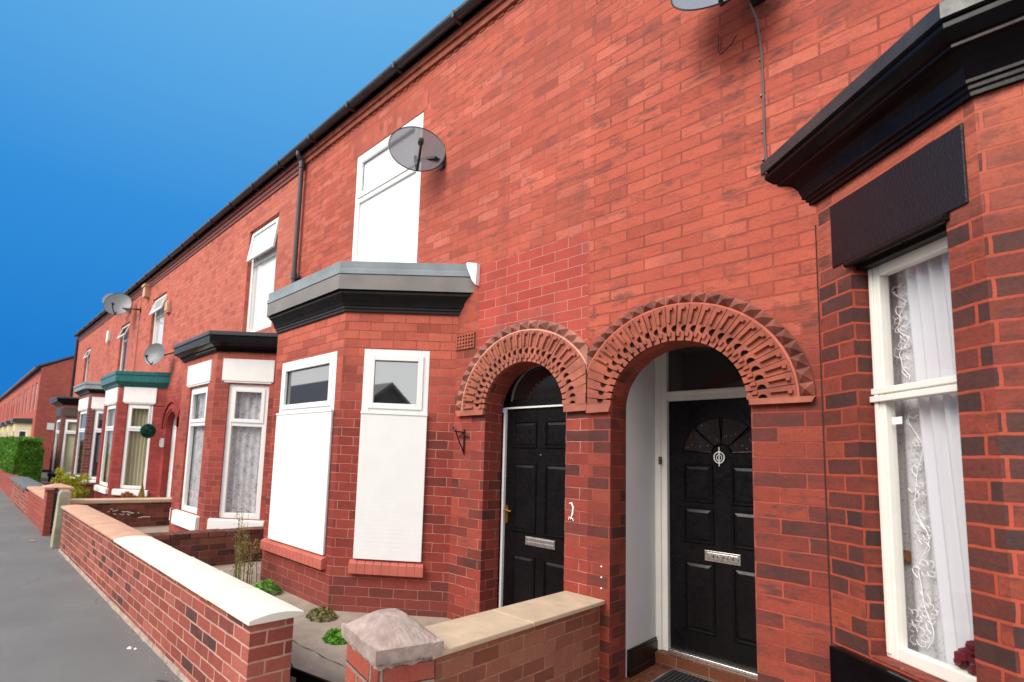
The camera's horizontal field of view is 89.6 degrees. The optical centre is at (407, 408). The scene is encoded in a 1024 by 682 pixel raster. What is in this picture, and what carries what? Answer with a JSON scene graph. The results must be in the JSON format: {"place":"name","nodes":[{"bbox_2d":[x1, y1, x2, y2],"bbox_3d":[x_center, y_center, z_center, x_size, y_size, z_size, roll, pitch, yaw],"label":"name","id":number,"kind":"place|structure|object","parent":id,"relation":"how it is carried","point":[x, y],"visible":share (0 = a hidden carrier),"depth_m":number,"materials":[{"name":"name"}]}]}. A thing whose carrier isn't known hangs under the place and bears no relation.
{"place":"outdoors","nodes":[
{"label":"outdoors","id":0,"kind":"place"},
{"bbox_2d":[0,489,182,681],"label":"pavement","id":1,"kind":"structure","parent":0,"point":[57,624],"depth_m":4.27,"materials":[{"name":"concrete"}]},
{"bbox_2d":[0,468,17,498],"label":"garden wall","id":2,"kind":"structure","parent":1,"relation":"on","point":[5,485],"depth_m":15.13,"materials":[{"name":"red brick"}]},
{"bbox_2d":[9,476,43,515],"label":"garden wall","id":3,"kind":"structure","parent":1,"relation":"on","point":[19,492],"depth_m":11.78,"materials":[{"name":"brick"}]},
{"bbox_2d":[26,484,74,535],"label":"garden wall","id":4,"kind":"structure","parent":1,"relation":"on","point":[39,507],"depth_m":8.62,"materials":[{"name":"red brick"}]},
{"bbox_2d":[49,488,58,533],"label":"gate","id":5,"kind":"structure","parent":4,"relation":"attached to","point":[56,491],"depth_m":8.32,"materials":[{"name":"black metal"}]},
{"bbox_2d":[50,490,70,547],"bbox_3d":[-5.185,1.649,7.571,0.190,0.840,0.200,8,-8,-42],"label":"gate post","id":6,"kind":"object","parent":1,"relation":"on","point":[63,497],"visible":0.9,"depth_m":7.48,"materials":[{"name":"concrete"}]},
{"bbox_2d":[59,504,303,681],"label":"garden wall","id":7,"kind":"structure","parent":1,"relation":"on","point":[186,617],"depth_m":3.55,"materials":[{"name":"brick"}]},
{"bbox_2d":[53,550,344,681],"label":"grit","id":8,"kind":"object","parent":1,"relation":"on","point":[138,635],"visible":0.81,"depth_m":4.15,"materials":[{"name":"grey gravel"}]},
{"bbox_2d":[144,526,263,565],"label":"garden wall","id":9,"kind":"structure","parent":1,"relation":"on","point":[213,547],"depth_m":6.29,"materials":[{"name":"brick"}]},
{"bbox_2d":[341,608,443,681],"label":"gate pier","id":10,"kind":"structure","parent":1,"relation":"on","point":[391,645],"depth_m":2.38,"materials":[{"name":"stone"}]},
{"bbox_2d":[41,470,167,494],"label":"ground","id":11,"kind":"structure","parent":0,"point":[44,476],"depth_m":26.02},
{"bbox_2d":[0,396,4,422],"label":"terraced house","id":12,"kind":"structure","parent":11,"relation":"on","point":[1,404],"depth_m":52.49,"materials":[{"name":"red brick"}]},
{"bbox_2d":[0,393,8,421],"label":"terraced house","id":13,"kind":"structure","parent":11,"relation":"on","point":[4,408],"depth_m":49.23,"materials":[{"name":"red brick"}]},
{"bbox_2d":[4,389,13,420],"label":"terraced house","id":14,"kind":"structure","parent":11,"relation":"on","point":[9,399],"depth_m":45.63,"materials":[{"name":"red brick"}]},
{"bbox_2d":[0,384,20,436],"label":"terraced house","id":15,"kind":"structure","parent":11,"relation":"on","point":[13,404],"depth_m":41.96,"materials":[{"name":"red brick"}]},
{"bbox_2d":[0,379,26,436],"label":"terraced house","id":16,"kind":"structure","parent":11,"relation":"on","point":[17,406],"depth_m":38.22,"materials":[{"name":"red brick"}]},
{"bbox_2d":[4,372,35,436],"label":"terraced house","id":17,"kind":"structure","parent":11,"relation":"on","point":[25,398],"depth_m":34.67,"materials":[{"name":"red brick"}]},
{"bbox_2d":[10,355,73,469],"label":"terraced house","id":18,"kind":"structure","parent":11,"relation":"on","point":[51,380],"depth_m":30.20,"materials":[{"name":"red brick"},{"name":"slate"},{"name":"white upvc"}]},
{"bbox_2d":[17,429,26,436],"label":"window","id":19,"kind":"structure","parent":18,"relation":"in","point":[22,432],"depth_m":30.53,"materials":[{"name":"white plastic"}]},
{"bbox_2d":[47,423,54,429],"bbox_3d":[-20.839,1.129,30.295,1.300,0.400,0.050,8,-8,-42],"label":"street sign","id":20,"kind":"object","parent":18,"relation":"attached to","point":[50,426],"visible":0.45,"depth_m":29.96,"materials":[{"name":"white paint"}]},
{"bbox_2d":[41,481,168,532],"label":"garden ground","id":21,"kind":"structure","parent":0,"point":[150,529],"depth_m":9.28,"materials":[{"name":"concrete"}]},
{"bbox_2d":[0,435,44,481],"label":"hedge","id":22,"kind":"object","parent":21,"relation":"on","point":[22,456],"visible":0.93,"depth_m":16.11,"materials":[{"name":"green plant"}]},
{"bbox_2d":[39,482,95,497],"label":"garden wall","id":23,"kind":"structure","parent":21,"relation":"on","point":[89,486],"depth_m":13.13,"materials":[{"name":"brick"}]},
{"bbox_2d":[50,467,90,498],"bbox_3d":[-7.722,1.853,11.617,0.884,1.005,1.077,8,-8,-42],"label":"bush","id":24,"kind":"object","parent":21,"relation":"on","point":[78,492],"visible":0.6,"depth_m":11.56,"materials":[{"name":"yellow plant"}]},
{"bbox_2d":[70,286,138,482],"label":"terraced house","id":25,"kind":"structure","parent":21,"relation":"on","point":[116,352],"depth_m":14.55,"materials":[{"name":"red brick"}]},
{"bbox_2d":[74,410,86,476],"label":"window","id":26,"kind":"structure","parent":25,"relation":"in","point":[82,422],"depth_m":14.64,"materials":[{"name":"white plastic"}]},
{"bbox_2d":[88,410,103,479],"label":"window","id":27,"kind":"structure","parent":25,"relation":"in","point":[97,428],"depth_m":13.91,"materials":[{"name":"white plastic"}]},
{"bbox_2d":[102,293,112,302],"bbox_3d":[-8.561,-3.137,14.838,0.668,0.473,0.316,8,-8,-42],"label":"satellite dish","id":28,"kind":"object","parent":25,"relation":"attached to","point":[105,296],"visible":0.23,"depth_m":14.78,"materials":[{"name":"black metal"}]},
{"bbox_2d":[106,330,110,342],"bbox_3d":[-9.803,-2.334,16.546,0.080,0.425,0.273,8,-8,-42],"label":"alarm box","id":29,"kind":"object","parent":25,"relation":"attached to","point":[108,335],"visible":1,"depth_m":16.47,"materials":[{"name":"white plastic"}]},
{"bbox_2d":[117,323,129,370],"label":"window","id":30,"kind":"structure","parent":25,"relation":"in","point":[124,333],"depth_m":15.24,"materials":[{"name":"white plastic"}]},
{"bbox_2d":[47,316,174,482],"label":"terraced house","id":31,"kind":"structure","parent":21,"relation":"on","point":[87,351],"depth_m":18.08,"materials":[{"name":"red brick"}]},
{"bbox_2d":[51,419,60,472],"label":"window","id":32,"kind":"structure","parent":31,"relation":"in","point":[58,420],"depth_m":18.00,"materials":[{"name":"white plastic"}]},
{"bbox_2d":[60,419,76,473],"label":"window","id":33,"kind":"structure","parent":31,"relation":"in","point":[66,431],"depth_m":17.28,"materials":[{"name":"white plastic"}]},
{"bbox_2d":[63,422,76,471],"bbox_3d":[-11.498,1.298,17.321,0.520,1.800,0.004,2,-6,3],"label":"curtain","id":34,"kind":"object","parent":31,"relation":"attached to","point":[69,450],"visible":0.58,"depth_m":17.32,"materials":[{"name":"beige fabric"}]},
{"bbox_2d":[83,349,90,381],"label":"window","id":35,"kind":"structure","parent":31,"relation":"in","point":[87,355],"depth_m":19.40,"materials":[{"name":"white plastic"}]},
{"bbox_2d":[71,497,171,526],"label":"garden wall","id":36,"kind":"structure","parent":21,"relation":"on","point":[140,512],"depth_m":9.44,"materials":[{"name":"brick"}]},
{"bbox_2d":[119,491,136,497],"bbox_3d":[-5.743,2.001,10.336,0.246,0.579,0.690,8,-8,-42],"label":"shrub","id":37,"kind":"object","parent":21,"relation":"on","point":[126,494],"visible":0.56,"depth_m":10.27,"materials":[{"name":"brown plant"}]},
{"bbox_2d":[137,483,144,497],"bbox_3d":[-5.355,1.896,10.150,0.300,0.785,0.296,8,-8,-42],"label":"conifer","id":38,"kind":"object","parent":21,"relation":"on","point":[141,492],"visible":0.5,"depth_m":10.15,"materials":[{"name":"green plant"}]},
{"bbox_2d":[93,238,358,497],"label":"terraced house","id":39,"kind":"structure","parent":21,"relation":"on","point":[141,384],"depth_m":11.42,"materials":[{"name":"red brick"}]},
{"bbox_2d":[99,404,115,486],"bbox_3d":[-7.043,0.867,11.929,0.072,1.920,1.000,8,-8,-42],"label":"window","id":40,"kind":"structure","parent":39,"relation":"in","point":[107,428],"depth_m":12.21,"materials":[{"name":"white plastic"}]},
{"bbox_2d":[105,409,114,482],"bbox_3d":[-6.963,0.873,12.001,0.080,1.810,0.940,8,-8,-42],"label":"curtain","id":41,"kind":"object","parent":39,"relation":"attached to","point":[109,450],"visible":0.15,"depth_m":12.22,"materials":[{"name":"beige fabric"}]},
{"bbox_2d":[103,293,141,314],"bbox_3d":[-7.891,-2.927,13.967,1.076,0.698,0.542,-1,-7,31],"label":"satellite dish","id":42,"kind":"object","parent":39,"relation":"attached to","point":[117,304],"visible":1,"depth_m":14.14,"materials":[{"name":"grey metal"}]},
{"bbox_2d":[120,404,152,489],"bbox_3d":[-6.083,0.855,11.384,0.608,1.920,0.072,2,-6,3],"label":"window","id":43,"kind":"structure","parent":39,"relation":"in","point":[129,428],"depth_m":11.39,"materials":[{"name":"white plastic"}]},
{"bbox_2d":[125,408,148,485],"bbox_3d":[-6.078,0.861,11.491,0.548,1.810,0.080,2,-6,3],"label":"curtain","id":44,"kind":"object","parent":39,"relation":"attached to","point":[136,460],"visible":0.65,"depth_m":11.48,"materials":[{"name":"beige fabric"}]},
{"bbox_2d":[140,406,165,437],"bbox_3d":[-5.584,0.298,11.096,0.508,0.742,0.325,8,-8,-42],"label":"topiary ball","id":45,"kind":"object","parent":39,"relation":"hanging from","point":[147,430],"visible":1,"depth_m":10.94,"materials":[{"name":"green plant"}]},
{"bbox_2d":[149,294,166,343],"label":"window","id":46,"kind":"structure","parent":39,"relation":"in","point":[158,307],"depth_m":12.75,"materials":[{"name":"white plastic"}]},
{"bbox_2d":[143,343,173,364],"bbox_3d":[-5.412,-1.196,11.103,0.837,0.518,0.352,3,-6,-7],"label":"satellite dish","id":47,"kind":"object","parent":39,"relation":"attached to","point":[154,353],"visible":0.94,"depth_m":11.17,"materials":[{"name":"grey metal"}]},
{"bbox_2d":[159,438,164,446],"bbox_3d":[-5.441,0.763,11.177,0.089,0.200,0.070,8,-8,-42],"label":"wall light","id":48,"kind":"object","parent":39,"relation":"attached to","point":[161,442],"visible":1,"depth_m":11.15,"materials":[{"name":"white plastic"}]},
{"bbox_2d":[164,300,171,313],"bbox_3d":[-5.651,-2.393,11.903,0.089,0.280,0.240,8,-8,-42],"label":"alarm box","id":49,"kind":"object","parent":39,"relation":"attached to","point":[167,307],"visible":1,"depth_m":11.83,"materials":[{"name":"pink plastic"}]},
{"bbox_2d":[168,428,175,496],"bbox_3d":[-5.048,1.345,10.936,0.088,1.850,0.600,8,-8,-42],"label":"door","id":50,"kind":"structure","parent":39,"relation":"in","point":[174,438],"depth_m":11.11,"materials":[{"name":"white plastic"}]},
{"bbox_2d":[169,147,413,531],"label":"terraced house","id":51,"kind":"structure","parent":21,"relation":"on","point":[225,352],"depth_m":7.88,"materials":[{"name":"red brick"}]},
{"bbox_2d":[181,385,207,513],"bbox_3d":[-3.195,0.614,7.665,0.072,1.900,0.760,8,-8,-42],"label":"window","id":52,"kind":"structure","parent":51,"relation":"in","point":[193,422],"depth_m":7.85,"materials":[{"name":"white plastic"}]},
{"bbox_2d":[188,393,205,507],"bbox_3d":[-3.145,0.606,7.710,0.032,1.810,0.700,8,-8,-42],"label":"curtain","id":53,"kind":"object","parent":51,"relation":"attached to","point":[196,453],"visible":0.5,"depth_m":7.82,"materials":[{"name":"white fabric"}]},
{"bbox_2d":[226,392,261,513],"bbox_3d":[-2.306,0.598,7.256,0.527,1.810,0.032,3,-6,2],"label":"curtain","id":54,"kind":"object","parent":51,"relation":"attached to","point":[247,454],"visible":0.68,"depth_m":7.24,"materials":[{"name":"white fabric"}]},
{"bbox_2d":[219,384,268,519],"bbox_3d":[-2.308,0.607,7.189,0.587,1.900,0.072,3,-6,1],"label":"window","id":55,"kind":"structure","parent":51,"relation":"in","point":[234,388],"depth_m":7.19,"materials":[{"name":"white plastic"}]},
{"bbox_2d":[246,217,278,331],"bbox_3d":[-2.398,-2.179,8.374,0.192,1.870,1.070,8,-8,-42],"label":"window","id":56,"kind":"structure","parent":51,"relation":"in","point":[263,247],"depth_m":8.45,"materials":[{"name":"white plastic"}]},
{"bbox_2d":[0,0,503,412],"label":"sky","id":57,"kind":"structure","parent":0,"point":[126,126],"materials":[{"name":"blue"}]},
{"bbox_2d":[212,561,451,681],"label":"garden path","id":58,"kind":"structure","parent":0,"point":[313,662],"depth_m":3.98,"materials":[{"name":"concrete"}]},
{"bbox_2d":[229,495,260,585],"bbox_3d":[-1.754,1.435,5.478,0.339,0.954,0.593,8,-8,-42],"label":"tall weed","id":59,"kind":"object","parent":58,"relation":"on","point":[237,559],"visible":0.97,"depth_m":5.43,"materials":[{"name":"plant"}]},
{"bbox_2d":[253,578,282,594],"bbox_3d":[-1.446,1.808,5.136,0.356,0.153,0.356,8,-8,-42],"label":"weed","id":60,"kind":"object","parent":58,"relation":"on","point":[264,585],"visible":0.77,"depth_m":5.09,"materials":[{"name":"green plant"}]},
{"bbox_2d":[290,663,330,681],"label":"gateway edging","id":61,"kind":"object","parent":58,"relation":"on","point":[299,675],"visible":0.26,"depth_m":3.17,"materials":[{"name":"black paint"}]},
{"bbox_2d":[292,640,342,665],"bbox_3d":[-0.475,1.744,3.442,1.905,0.001,0.029,-3,-8,44],"label":"slab joint","id":62,"kind":"object","parent":58,"relation":"on","point":[317,653],"visible":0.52,"depth_m":3.61,"materials":[{"name":"grey concrete"}]},
{"bbox_2d":[305,606,337,621],"bbox_3d":[-0.751,1.785,4.421,0.271,0.123,0.287,8,-8,-42],"label":"weed","id":63,"kind":"object","parent":58,"relation":"on","point":[319,611],"visible":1,"depth_m":4.37,"materials":[{"name":"plant"}]},
{"bbox_2d":[322,628,345,644],"bbox_3d":[-0.546,1.751,3.890,0.230,0.107,0.232,8,-8,-42],"label":"weed","id":64,"kind":"object","parent":58,"relation":"on","point":[333,635],"visible":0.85,"depth_m":3.84,"materials":[{"name":"green plant"}]},
{"bbox_2d":[260,0,591,619],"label":"terraced house","id":65,"kind":"structure","parent":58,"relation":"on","point":[455,293],"depth_m":4.72,"materials":[{"name":"red brick"}]},
{"bbox_2d":[279,351,336,553],"bbox_3d":[-1.085,0.436,5.287,0.072,1.960,1.110,8,-8,-42],"label":"window","id":66,"kind":"structure","parent":65,"relation":"in","point":[310,389],"depth_m":5.31,"materials":[{"name":"white plastic"}]},
{"bbox_2d":[352,112,423,262],"bbox_3d":[-0.260,-2.379,5.960,0.042,1.770,1.230,8,-8,-42],"label":"window","id":67,"kind":"structure","parent":65,"relation":"in","point":[387,228],"depth_m":5.98,"materials":[{"name":"white plastic"}]},
{"bbox_2d":[359,349,429,555],"bbox_3d":[-0.139,0.421,4.788,0.581,1.975,0.363,6,-7,-26],"label":"window","id":68,"kind":"structure","parent":65,"relation":"in","point":[397,387],"depth_m":4.84,"materials":[{"name":"white plastic"}]},
{"bbox_2d":[388,126,445,171],"bbox_3d":[0.105,-2.673,5.196,0.437,0.582,0.455,-2,-7,36],"label":"satellite dish","id":69,"kind":"object","parent":65,"relation":"attached to","point":[416,148],"visible":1,"depth_m":5.22,"materials":[{"name":"grey metal"}]},
{"bbox_2d":[452,427,468,453],"bbox_3d":[0.455,0.293,4.566,0.202,0.238,0.138,8,-8,-42],"label":"basket bracket","id":70,"kind":"object","parent":65,"relation":"attached to","point":[463,433],"visible":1,"depth_m":4.60,"materials":[{"name":"black metal"}]},
{"bbox_2d":[503,406,565,606],"bbox_3d":[1.129,0.919,4.262,0.105,1.875,0.752,8,-8,-42],"label":"door","id":71,"kind":"structure","parent":65,"relation":"in","point":[534,510],"depth_m":4.32,"materials":[{"name":"wood"}]},
{"bbox_2d":[568,502,573,520],"bbox_3d":[1.227,0.772,3.777,0.016,0.139,0.048,8,-8,-42],"label":"wall hook","id":72,"kind":"object","parent":65,"relation":"attached to","point":[571,503],"depth_m":3.77,"materials":[{"name":"white paint"}]},
{"bbox_2d":[425,591,604,681],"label":"garden wall","id":73,"kind":"structure","parent":58,"relation":"on","point":[555,637],"depth_m":3.01,"materials":[{"name":"brown brick"}]},
{"bbox_2d":[586,0,1023,681],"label":"terraced house","id":74,"kind":"structure","parent":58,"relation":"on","point":[744,506],"depth_m":2.87,"materials":[{"name":"red brick"}]},
{"bbox_2d":[650,668,714,681],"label":"doormat","id":75,"kind":"object","parent":74,"relation":"on","point":[673,675],"visible":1,"depth_m":3.62,"materials":[{"name":"black rubber"}]},
{"bbox_2d":[669,398,756,671],"bbox_3d":[2.382,0.889,3.753,0.067,1.934,0.802,8,-8,-42],"label":"door","id":76,"kind":"structure","parent":74,"relation":"in","point":[713,597],"depth_m":3.81,"materials":[{"name":"black wood"}]},
{"bbox_2d":[671,0,764,10],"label":"satellite dish","id":77,"kind":"object","parent":74,"relation":"attached to","point":[688,5],"visible":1,"depth_m":3.18,"materials":[{"name":"black metal"}]},
{"bbox_2d":[718,34,736,54],"bbox_3d":[2.091,-2.406,3.293,0.012,0.147,0.110,7,-8,-39],"label":"cable","id":78,"kind":"object","parent":74,"relation":"attached to","point":[727,47],"visible":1,"depth_m":3.30,"materials":[{"name":"black plastic"}]},
{"bbox_2d":[749,3,767,173],"bbox_3d":[2.177,-1.991,3.128,0.074,1.163,0.030,-2,-8,38],"label":"cable","id":79,"kind":"object","parent":74,"relation":"attached to","point":[762,95],"visible":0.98,"depth_m":3.11,"materials":[{"name":"black plastic"}]},
{"bbox_2d":[892,416,902,424],"bbox_3d":[2.337,0.058,2.406,0.002,0.035,0.052,2,-6,3],"label":"sticker","id":80,"kind":"object","parent":74,"relation":"attached to","point":[896,420],"visible":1,"depth_m":2.40,"materials":[{"name":"white paper"}]},
{"bbox_2d":[903,550,911,561],"bbox_3d":[2.401,0.715,2.470,0.055,0.050,0.120,2,-6,3],"label":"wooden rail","id":81,"kind":"object","parent":74,"relation":"attached to","point":[907,557],"visible":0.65,"depth_m":2.41,"materials":[{"name":"brown wood"}]},
{"bbox_2d":[888,269,945,662],"bbox_3d":[2.425,0.211,2.411,0.034,1.940,0.260,2,-6,3],"label":"lace curtain","id":82,"kind":"object","parent":74,"relation":"attached to","point":[924,628],"visible":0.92,"depth_m":2.41,"materials":[{"name":"white fabric"}]},
{"bbox_2d":[868,236,976,681],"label":"window","id":83,"kind":"structure","parent":74,"relation":"in","point":[885,393],"depth_m":2.41,"materials":[{"name":"white plastic"}]},
{"bbox_2d":[906,252,974,670],"bbox_3d":[2.394,0.188,2.196,0.037,1.940,0.375,2,-6,4],"label":"curtain","id":84,"kind":"object","parent":74,"relation":"attached to","point":[929,301],"visible":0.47,"depth_m":2.26,"materials":[{"name":"white fabric"}]},
{"bbox_2d":[953,640,975,675],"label":"flowers","id":85,"kind":"object","parent":74,"relation":"on","point":[964,658],"visible":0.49,"depth_m":2.08,"materials":[{"name":"red plant"}]}
]}

